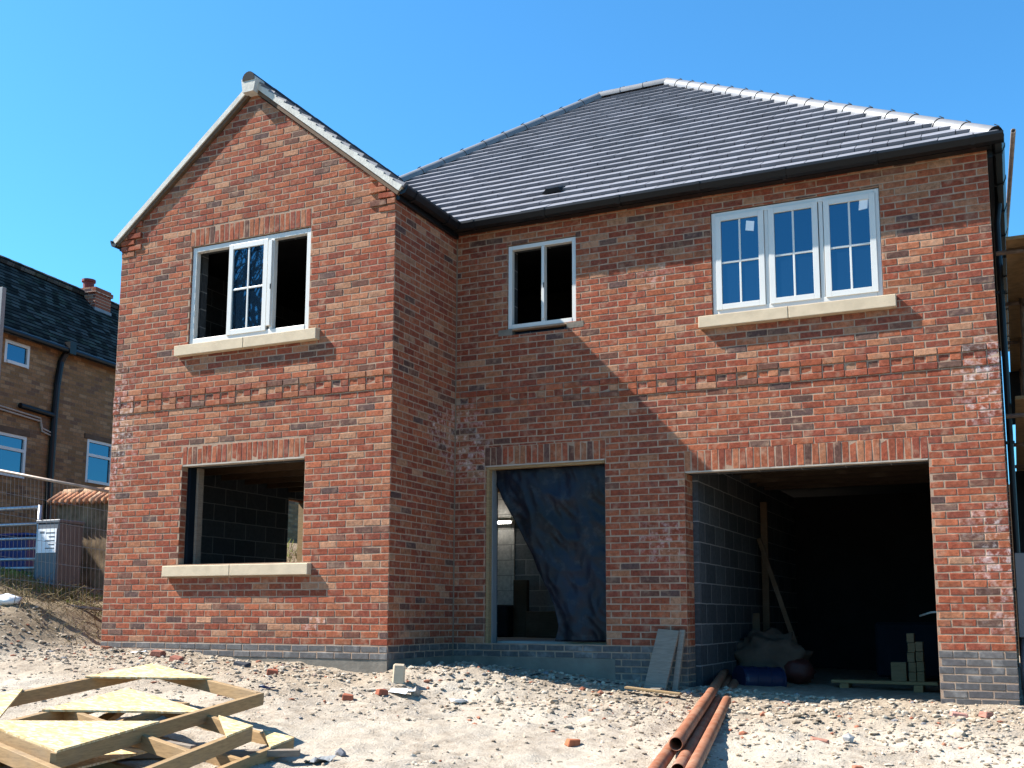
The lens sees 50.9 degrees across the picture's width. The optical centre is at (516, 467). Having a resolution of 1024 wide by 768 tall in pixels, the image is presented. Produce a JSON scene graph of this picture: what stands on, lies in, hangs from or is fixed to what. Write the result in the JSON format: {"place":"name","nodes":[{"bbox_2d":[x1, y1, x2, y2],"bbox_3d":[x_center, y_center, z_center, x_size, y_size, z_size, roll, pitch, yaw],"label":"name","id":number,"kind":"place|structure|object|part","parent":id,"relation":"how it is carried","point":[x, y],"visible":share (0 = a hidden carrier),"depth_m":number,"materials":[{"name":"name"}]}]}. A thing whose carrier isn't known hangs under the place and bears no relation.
{"place":"outdoors","nodes":[
{"label":"outdoors","id":0,"kind":"place"},
{"bbox_2d":[0,539,296,616],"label":"grass","id":1,"kind":"structure","parent":0,"point":[13,571],"depth_m":15.11,"materials":[{"name":"green plant"}]},
{"bbox_2d":[497,605,512,636],"bbox_3d":[-0.230,2.186,15.316,0.390,0.449,0.350,-3,-9,25],"label":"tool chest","id":2,"kind":"object","parent":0,"point":[504,620],"visible":0.46,"depth_m":15.12,"materials":[{"name":"black"}]},
{"bbox_2d":[0,543,1023,767],"bbox_3d":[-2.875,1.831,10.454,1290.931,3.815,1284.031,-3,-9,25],"label":"ground","id":3,"kind":"structure","parent":0,"point":[359,739],"depth_m":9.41,"materials":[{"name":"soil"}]},
{"bbox_2d":[0,287,5,371],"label":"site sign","id":4,"kind":"object","parent":3,"relation":"on","point":[2,299],"visible":1,"depth_m":13.92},
{"bbox_2d":[0,593,22,605],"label":"sack","id":5,"kind":"object","parent":3,"relation":"on","point":[5,599],"visible":0.86,"depth_m":13.38,"materials":[{"name":"white plastic"}]},
{"bbox_2d":[0,533,35,570],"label":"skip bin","id":6,"kind":"object","parent":3,"relation":"on","point":[15,554],"visible":0.28,"depth_m":16.65,"materials":[{"name":"blue metal"}]},
{"bbox_2d":[0,505,41,576],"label":"field gate","id":7,"kind":"structure","parent":3,"relation":"on","point":[39,516],"depth_m":15.72,"materials":[{"name":"metal"}]},
{"bbox_2d":[0,569,102,644],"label":"dry weeds","id":8,"kind":"object","parent":3,"relation":"on","point":[58,598],"visible":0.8,"depth_m":13.99,"materials":[{"name":"beige plant"}]},
{"bbox_2d":[0,469,108,610],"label":"fence","id":9,"kind":"object","parent":3,"relation":"on","point":[64,483],"visible":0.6,"depth_m":14.14,"materials":[{"name":"metal"}]},
{"bbox_2d":[34,519,84,589],"bbox_3d":[-6.561,1.385,15.432,0.460,1.230,0.483,-3,-9,23],"label":"utility cabinet","id":10,"kind":"object","parent":3,"relation":"on","point":[57,554],"visible":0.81,"depth_m":15.28,"materials":[{"name":"grey paint"}]},
{"bbox_3d":[-6.651,1.252,15.242,0.390,0.880,0.011,-3,-9,23],"label":"door","id":11,"kind":"part","parent":10,"relation":"part of","materials":[{"name":"grey paint"}]},
{"bbox_2d":[46,487,108,589],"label":"garden wall","id":12,"kind":"structure","parent":3,"relation":"on","point":[95,500],"depth_m":15.92,"materials":[{"name":"brick"}]},
{"bbox_2d":[0,688,252,767],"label":"timber formwork","id":13,"kind":"object","parent":3,"relation":"on","point":[236,733],"visible":0.89,"depth_m":7.32,"materials":[{"name":"beige wood"}]},
{"bbox_2d":[98,712,124,720],"bbox_3d":[-2.998,1.845,7.784,0.095,0.165,2.027,1,-8,-8],"label":"timber length","id":14,"kind":"object","parent":13,"relation":"on","point":[106,716],"visible":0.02,"depth_m":7.96,"materials":[{"name":"brown wood"}]},
{"bbox_2d":[0,663,263,767],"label":"timber formwork","id":15,"kind":"object","parent":13,"relation":"on","point":[61,744],"visible":0.96,"depth_m":7.06,"materials":[{"name":"beige wood"}]},
{"bbox_2d":[174,701,189,705],"bbox_3d":[-2.740,1.772,8.091,0.624,0.075,0.095,-3,-8,20],"label":"timber length","id":16,"kind":"object","parent":13,"relation":"on","point":[186,703],"visible":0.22,"depth_m":8.01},
{"bbox_2d":[0,713,293,767],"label":"timber formwork","id":17,"kind":"object","parent":3,"relation":"on","point":[272,740],"visible":0.3,"depth_m":7.64,"materials":[{"name":"beige wood"}]},
{"bbox_2d":[63,747,147,767],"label":"strand board","id":18,"kind":"object","parent":17,"relation":"on","point":[127,752],"visible":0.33,"depth_m":6.80,"materials":[{"name":"beige wood"}]},
{"bbox_2d":[129,738,195,752],"bbox_3d":[-2.726,1.833,7.296,1.624,0.184,0.045,-5,-9,33],"label":"timber length","id":19,"kind":"object","parent":17,"relation":"on","point":[188,746],"visible":0.18,"depth_m":6.90,"materials":[{"name":"brown wood"}]},
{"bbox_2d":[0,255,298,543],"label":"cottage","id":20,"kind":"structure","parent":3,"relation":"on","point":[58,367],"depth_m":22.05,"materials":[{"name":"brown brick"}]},
{"bbox_2d":[0,431,26,478],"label":"window","id":21,"kind":"structure","parent":20,"relation":"in","point":[12,446],"depth_m":20.65,"materials":[{"name":"blue glass"}]},
{"bbox_2d":[4,339,29,368],"bbox_3d":[-9.664,-2.187,20.834,0.095,0.450,0.640,-2,-8,18],"label":"window","id":22,"kind":"structure","parent":20,"relation":"in","point":[15,353],"depth_m":20.84,"materials":[{"name":"blue glass"}]},
{"bbox_2d":[85,439,111,485],"bbox_3d":[-8.891,-0.091,22.935,0.095,0.920,0.810,-2,-8,18],"label":"window","id":23,"kind":"structure","parent":20,"relation":"in","point":[98,456],"depth_m":22.93,"materials":[{"name":"blue glass"}]},
{"bbox_2d":[150,649,165,656],"bbox_3d":[-4.026,2.091,12.102,0.163,0.062,0.098,4,-1,14],"label":"broken brick","id":24,"kind":"object","parent":3,"relation":"on","point":[157,653],"visible":1,"depth_m":12.06,"materials":[{"name":"brick"}]},
{"bbox_2d":[169,655,183,661],"bbox_3d":[-3.712,2.103,11.808,0.194,0.063,0.100,2,0,34],"label":"broken brick","id":25,"kind":"object","parent":3,"relation":"on","point":[175,657],"visible":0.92,"depth_m":11.79,"materials":[{"name":"brick"}]},
{"bbox_2d":[124,749,300,758],"bbox_3d":[-2.512,2.017,7.560,1.956,0.045,0.095,1,-8,-8],"label":"timber length","id":26,"kind":"object","parent":3,"relation":"on","point":[271,753],"visible":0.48,"depth_m":7.61,"materials":[{"name":"brown wood"}]},
{"bbox_2d":[233,661,250,667],"bbox_3d":[-2.946,2.121,11.559,0.184,0.064,0.101,3,-1,20],"label":"broken brick","id":27,"kind":"object","parent":3,"relation":"on","point":[242,663],"visible":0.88,"depth_m":11.53,"materials":[{"name":"stone"}]},
{"bbox_2d":[258,685,274,688],"bbox_3d":[-2.327,2.050,10.056,0.155,0.033,0.098,1,-8,-5],"label":"plastic scrap","id":28,"kind":"object","parent":3,"relation":"on","point":[264,686],"visible":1,"depth_m":10.03,"materials":[{"name":"white plastic"}]},
{"bbox_2d":[266,669,277,674],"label":"broken brick","id":29,"kind":"object","parent":3,"relation":"on","point":[272,671],"visible":0.92,"depth_m":10.98,"materials":[{"name":"brick"}]},
{"bbox_2d":[306,755,335,762],"bbox_3d":[-1.409,2.095,7.729,0.136,0.043,0.212,-4,-9,27],"label":"plastic scrap","id":30,"kind":"object","parent":3,"relation":"on","point":[321,758],"visible":1,"depth_m":7.75,"materials":[{"name":"white plastic"}]},
{"bbox_2d":[335,748,346,756],"bbox_3d":[-1.306,2.112,7.973,0.068,0.074,0.139,5,-9,-30],"label":"stone","id":31,"kind":"object","parent":3,"relation":"on","point":[341,752],"visible":0.97,"depth_m":7.93,"materials":[{"name":"grey stone"}]},
{"bbox_2d":[342,693,352,700],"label":"broken brick","id":32,"kind":"object","parent":3,"relation":"on","point":[347,697],"visible":1,"depth_m":9.94,"materials":[{"name":"brick"}]},
{"bbox_2d":[375,689,387,695],"bbox_3d":[-1.253,2.099,10.051,0.108,0.060,0.075,13,-8,-37],"label":"broken brick","id":33,"kind":"object","parent":3,"relation":"on","point":[380,692],"visible":0.98,"depth_m":10.02,"materials":[{"name":"brick"}]},
{"bbox_2d":[392,663,405,683],"bbox_3d":[-1.151,2.033,10.569,0.120,0.200,0.100,4,-8,-3],"label":"stone block","id":34,"kind":"object","parent":3,"relation":"on","point":[398,675],"depth_m":10.52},
{"bbox_2d":[389,688,413,693],"bbox_3d":[-1.077,2.106,10.132,0.244,0.046,0.157,-7,-11,42],"label":"plastic scrap","id":35,"kind":"object","parent":3,"relation":"on","point":[401,690],"visible":1,"depth_m":10.12,"materials":[{"name":"white plastic"}]},
{"bbox_2d":[411,687,420,695],"bbox_3d":[-0.954,2.134,10.165,0.085,0.128,0.140,-3,-9,25],"label":"stone","id":36,"kind":"object","parent":3,"relation":"on","point":[417,691],"visible":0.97,"depth_m":10.13,"materials":[{"name":"grey stone"}]},
{"bbox_2d":[449,698,467,702],"bbox_3d":[-0.537,2.188,10.095,0.172,0.036,0.107,2,-8,-10],"label":"plastic scrap","id":37,"kind":"object","parent":3,"relation":"on","point":[459,700],"visible":1,"depth_m":10.06,"materials":[{"name":"white plastic"}]},
{"bbox_2d":[492,694,499,702],"bbox_3d":[-0.188,2.198,10.154,0.072,0.108,0.133,2,-8,-13],"label":"stone","id":38,"kind":"object","parent":3,"relation":"on","point":[495,698],"visible":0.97,"depth_m":10.12,"materials":[{"name":"beige stone"}]},
{"bbox_2d":[504,701,514,705],"bbox_3d":[-0.055,2.204,10.008,0.101,0.055,0.062,2,-8,-12],"label":"stone","id":39,"kind":"object","parent":3,"relation":"on","point":[510,703],"visible":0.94,"depth_m":9.99,"materials":[{"name":"beige stone"}]},
{"bbox_2d":[549,698,558,702],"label":"stone","id":40,"kind":"object","parent":3,"relation":"on","point":[553,700],"visible":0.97,"depth_m":10.09,"materials":[{"name":"beige stone"}]},
{"bbox_2d":[100,71,1022,704],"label":"brick house","id":41,"kind":"structure","parent":3,"relation":"on","point":[700,321],"depth_m":12.30,"materials":[{"name":"red brick"}]},
{"bbox_2d":[174,228,319,357],"bbox_3d":[-3.157,-2.060,12.773,2.067,1.365,0.210,-3,-9,25],"label":"window","id":42,"kind":"structure","parent":41,"relation":"in","point":[252,275],"depth_m":12.75,"materials":[{"name":"white plastic"}]},
{"bbox_2d":[498,521,512,523],"bbox_3d":[-0.238,0.819,15.901,0.400,0.040,0.070,-3,-9,25],"label":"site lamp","id":43,"kind":"object","parent":41,"relation":"attached to","point":[505,522],"visible":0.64,"depth_m":15.83,"materials":[{"name":"white plastic"}]},
{"bbox_2d":[513,580,528,636],"bbox_3d":[0.074,2.005,15.283,0.210,0.799,0.100,-3,-9,25],"label":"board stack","id":44,"kind":"object","parent":41,"relation":"on","point":[520,598],"visible":0.82,"depth_m":15.24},
{"bbox_2d":[498,237,583,336],"bbox_3d":[0.306,-2.139,12.806,1.093,1.108,0.096,-3,-9,25],"label":"window","id":45,"kind":"structure","parent":41,"relation":"in","point":[543,245],"depth_m":12.80,"materials":[{"name":"white plastic"}]},
{"bbox_2d":[496,464,605,641],"bbox_3d":[0.393,0.987,12.445,1.426,2.021,0.070,-4,-9,25],"label":"plastic sheet","id":46,"kind":"object","parent":41,"relation":"hanging from","point":[558,514],"visible":0.99,"depth_m":12.36,"materials":[{"name":"plastic"}]},
{"bbox_2d":[698,188,896,329],"bbox_3d":[2.975,-2.219,11.550,2.057,1.313,0.210,-3,-9,25],"label":"window","id":47,"kind":"structure","parent":41,"relation":"in","point":[767,263],"depth_m":11.51,"materials":[{"name":"white plastic"}]},
{"bbox_2d":[919,611,935,616],"bbox_3d":[4.913,1.720,12.661,0.044,0.079,0.399,6,-10,-34],"label":"cable end","id":48,"kind":"object","parent":41,"relation":"attached to","point":[930,612],"visible":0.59,"depth_m":12.71,"materials":[{"name":"grey plastic"}]},
{"bbox_2d":[564,739,579,746],"bbox_3d":[0.451,2.190,8.572,0.111,0.064,0.094,8,-4,-14],"label":"broken brick","id":49,"kind":"object","parent":3,"relation":"on","point":[572,742],"visible":1,"depth_m":8.54,"materials":[{"name":"brick"}]},
{"bbox_2d":[530,673,623,684],"bbox_3d":[0.564,2.277,11.566,1.178,0.101,0.257,-3,-9,25],"label":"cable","id":50,"kind":"object","parent":3,"relation":"on","point":[577,678],"visible":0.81,"depth_m":11.42,"materials":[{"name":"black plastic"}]},
{"bbox_2d":[625,686,681,695],"bbox_3d":[1.376,2.245,10.812,0.572,0.072,0.090,-3,-9,23],"label":"timber offcut","id":51,"kind":"object","parent":3,"relation":"on","point":[653,690],"visible":1,"depth_m":10.78,"materials":[{"name":"beige wood"}]},
{"bbox_2d":[650,687,663,694],"bbox_3d":[1.434,2.282,10.947,0.120,0.075,0.120,-3,-9,25],"label":"concrete block","id":52,"kind":"object","parent":3,"relation":"on","point":[656,688],"depth_m":10.90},
{"bbox_2d":[644,629,678,690],"bbox_3d":[1.531,2.031,11.318,0.237,0.650,0.423,-5,-9,33],"label":"slab","id":53,"kind":"object","parent":3,"relation":"on","point":[661,660],"visible":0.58,"depth_m":11.30,"materials":[{"name":"grey concrete"}]},
{"bbox_2d":[672,630,685,690],"bbox_3d":[1.708,2.052,11.304,0.062,0.682,0.336,-4,-9,27],"label":"timber batten","id":54,"kind":"object","parent":3,"relation":"on","point":[678,662],"visible":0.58,"depth_m":11.29,"materials":[{"name":"grey wood"}]},
{"bbox_2d":[648,684,710,767],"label":"drain pipe","id":55,"kind":"object","parent":3,"relation":"on","point":[664,756],"visible":0.24,"depth_m":7.55,"materials":[{"name":"plastic"}]},
{"bbox_2d":[671,674,731,767],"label":"drain pipe","id":56,"kind":"object","parent":3,"relation":"on","point":[685,754],"visible":0.62,"depth_m":8.59,"materials":[{"name":"plastic"}]},
{"bbox_2d":[669,669,728,750],"bbox_3d":[1.817,2.213,10.288,0.100,0.372,5.206,-2,-8,15],"label":"drain pipe","id":57,"kind":"object","parent":56,"relation":"on","point":[680,737],"visible":0.99,"depth_m":9.07,"materials":[{"name":"plastic"}]},
{"bbox_2d":[685,679,738,767],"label":"drain pipe","id":58,"kind":"object","parent":3,"relation":"on","point":[697,759],"visible":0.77,"depth_m":8.59,"materials":[{"name":"plastic"}]},
{"bbox_2d":[752,613,760,630],"bbox_3d":[3.124,2.316,13.952,0.104,0.850,0.212,-1,-8,10],"label":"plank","id":59,"kind":"object","parent":3,"relation":"on","point":[756,622],"visible":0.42,"depth_m":14.03,"materials":[{"name":"brown wood"}]},
{"bbox_2d":[732,666,786,686],"bbox_3d":[2.783,2.441,12.318,0.544,0.342,0.326,3,-8,-18],"label":"barrel","id":60,"kind":"object","parent":3,"relation":"on","point":[757,676],"visible":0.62,"depth_m":12.21,"materials":[{"name":"blue plastic"}]},
{"bbox_2d":[760,502,770,631],"bbox_3d":[3.360,1.633,14.483,0.090,2.341,0.080,-3,-9,25],"label":"timber post","id":61,"kind":"object","parent":3,"relation":"on","point":[765,574],"visible":0.58,"depth_m":14.49,"materials":[{"name":"brown wood"}]},
{"bbox_2d":[765,711,773,717],"bbox_3d":[2.312,2.266,9.807,0.071,0.082,0.095,6,-10,-38],"label":"stone","id":62,"kind":"object","parent":3,"relation":"on","point":[769,714],"visible":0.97,"depth_m":9.79,"materials":[{"name":"beige stone"}]},
{"bbox_2d":[734,627,813,683],"bbox_3d":[3.072,2.380,13.233,1.161,0.820,0.864,-3,-9,25],"label":"bulk bag","id":63,"kind":"object","parent":3,"relation":"on","point":[772,647],"visible":0.46,"depth_m":12.95,"materials":[{"name":"grey fabric"}]},
{"bbox_2d":[756,538,810,682],"bbox_3d":[3.392,1.778,13.707,0.064,1.853,1.310,2,-8,-13],"label":"timber prop","id":64,"kind":"object","parent":3,"relation":"on","point":[775,587],"visible":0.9,"depth_m":13.87,"materials":[{"name":"brown wood"}]},
{"bbox_2d":[784,658,815,683],"bbox_3d":[3.373,2.438,12.892,0.351,0.313,0.372,4,-9,-23],"label":"plastic sack","id":65,"kind":"object","parent":3,"relation":"on","point":[800,671],"visible":0.94,"depth_m":12.78,"materials":[{"name":"black plastic"}]},
{"bbox_2d":[810,736,828,743],"bbox_3d":[2.454,2.217,8.679,0.154,0.065,0.087,5,-1,8],"label":"broken brick","id":66,"kind":"object","parent":3,"relation":"on","point":[819,739],"visible":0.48,"depth_m":8.66,"materials":[{"name":"brick"}]},
{"bbox_2d":[816,706,824,711],"bbox_3d":[2.822,2.249,9.960,0.077,0.069,0.169,1,-8,-6],"label":"stone","id":67,"kind":"object","parent":3,"relation":"on","point":[821,709],"visible":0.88,"depth_m":9.91,"materials":[{"name":"beige stone"}]},
{"bbox_2d":[842,733,853,742],"bbox_3d":[2.699,2.212,8.745,0.097,0.110,0.096,-3,-9,25],"label":"stone","id":68,"kind":"object","parent":3,"relation":"on","point":[848,737],"visible":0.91,"depth_m":8.72,"materials":[{"name":"grey stone"}]},
{"bbox_2d":[852,765,863,767],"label":"broken brick","id":69,"kind":"object","parent":3,"relation":"on","point":[856,766],"visible":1,"depth_m":7.72,"materials":[{"name":"brick"}]},
{"bbox_2d":[831,679,938,692],"bbox_3d":[4.203,2.499,12.281,1.150,0.125,0.300,-3,-9,25],"label":"pallet","id":70,"kind":"object","parent":3,"relation":"on","point":[919,687],"visible":0.79,"depth_m":12.19,"materials":[{"name":"wood"}]},
{"bbox_2d":[891,662,907,680],"bbox_3d":[4.360,2.324,12.244,0.165,0.210,0.160,-3,-9,25],"label":"timber block","id":71,"kind":"object","parent":70,"relation":"on","point":[899,671],"depth_m":12.17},
{"bbox_2d":[909,672,916,681],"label":"timber block","id":72,"kind":"object","parent":70,"relation":"on","point":[912,676],"depth_m":12.11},
{"bbox_2d":[908,662,916,671],"bbox_3d":[4.493,2.261,12.191,0.078,0.104,0.160,-3,-9,25],"label":"timber block","id":73,"kind":"object","parent":72,"relation":"on","point":[912,666],"depth_m":12.12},
{"bbox_2d":[907,652,915,661],"bbox_3d":[4.484,2.155,12.209,0.078,0.104,0.160,-3,-9,25],"label":"timber block","id":74,"kind":"object","parent":73,"relation":"on","point":[911,656],"depth_m":12.14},
{"bbox_2d":[907,643,915,651],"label":"timber block","id":75,"kind":"object","parent":74,"relation":"on","point":[911,647],"depth_m":12.15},
{"bbox_2d":[906,633,914,642],"bbox_3d":[4.488,1.941,12.238,0.078,0.104,0.160,-3,-9,25],"label":"timber block","id":76,"kind":"object","parent":75,"relation":"on","point":[910,637],"depth_m":12.17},
{"bbox_2d":[917,672,925,681],"bbox_3d":[4.574,2.363,12.149,0.078,0.107,0.160,-3,-9,25],"label":"timber block","id":77,"kind":"object","parent":70,"relation":"on","point":[921,676],"depth_m":12.08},
{"bbox_2d":[916,661,924,671],"bbox_3d":[4.574,2.252,12.165,0.078,0.107,0.160,-3,-9,25],"label":"timber block","id":78,"kind":"object","parent":77,"relation":"on","point":[920,666],"depth_m":12.10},
{"bbox_2d":[916,651,923,661],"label":"timber block","id":79,"kind":"object","parent":78,"relation":"on","point":[920,656],"depth_m":12.11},
{"bbox_2d":[915,641,923,650],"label":"timber block","id":80,"kind":"object","parent":79,"relation":"on","point":[919,646],"depth_m":12.13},
{"bbox_2d":[875,622,939,677],"bbox_3d":[4.995,2.280,13.472,0.880,0.670,0.650,-3,-9,25],"label":"wrapped pack","id":81,"kind":"object","parent":3,"relation":"on","point":[891,644],"visible":0.48,"depth_m":13.24,"materials":[{"name":"black plastic"}]},
{"bbox_2d":[948,727,965,737],"bbox_3d":[3.631,2.195,8.857,0.131,0.107,0.138,1,-8,-3],"label":"stone","id":82,"kind":"object","parent":3,"relation":"on","point":[956,732],"visible":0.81,"depth_m":8.82,"materials":[{"name":"beige stone"}]},
{"bbox_2d":[949,711,967,718],"bbox_3d":[4.005,2.246,9.737,0.159,0.058,0.104,4,-1,14],"label":"broken brick","id":83,"kind":"object","parent":3,"relation":"on","point":[954,713],"visible":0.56,"depth_m":9.70,"materials":[{"name":"brick"}]},
{"bbox_2d":[978,711,993,718],"bbox_3d":[4.258,2.238,9.733,0.126,0.056,0.090,10,-6,-25],"label":"broken brick","id":84,"kind":"object","parent":3,"relation":"on","point":[986,714],"visible":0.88,"depth_m":9.70,"materials":[{"name":"brick"}]},
{"bbox_2d":[996,128,1023,470],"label":"scaffold","id":85,"kind":"object","parent":3,"relation":"on","point":[1013,252],"visible":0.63,"depth_m":13.06,"materials":[{"name":"metal"}]},
{"bbox_2d":[1009,371,1023,552],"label":"black sheeting","id":86,"kind":"object","parent":85,"relation":"hanging from","point":[1014,383],"depth_m":16.93,"materials":[{"name":"plastic"}]},
{"bbox_2d":[1009,485,1019,655],"bbox_3d":[11.366,1.837,19.919,4.160,3.320,0.080,-3,-9,25],"label":"board fence","id":87,"kind":"object","parent":3,"relation":"on","point":[1014,568],"depth_m":20.70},
{"bbox_2d":[1015,553,1023,636],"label":"grey board","id":88,"kind":"object","parent":3,"relation":"on","point":[1019,563],"visible":1,"depth_m":10.70,"materials":[{"name":"grey"}]},
{"bbox_2d":[1020,637,1023,698],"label":"duct pipe","id":89,"kind":"object","parent":3,"relation":"on","point":[1022,659],"visible":0.86,"depth_m":10.68,"materials":[{"name":"grey paint"}]},
{"bbox_2d":[0,0,1023,479],"label":"sky","id":90,"kind":"structure","parent":0,"point":[101,101],"materials":[{"name":"blue"}]},
{"bbox_2d":[526,611,557,637],"bbox_3d":[0.552,2.175,14.896,0.760,0.359,0.350,-3,-9,25],"label":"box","id":91,"kind":"object","parent":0,"point":[541,624],"visible":0.5,"depth_m":14.80,"materials":[{"name":"brown cardboard"}]}
]}

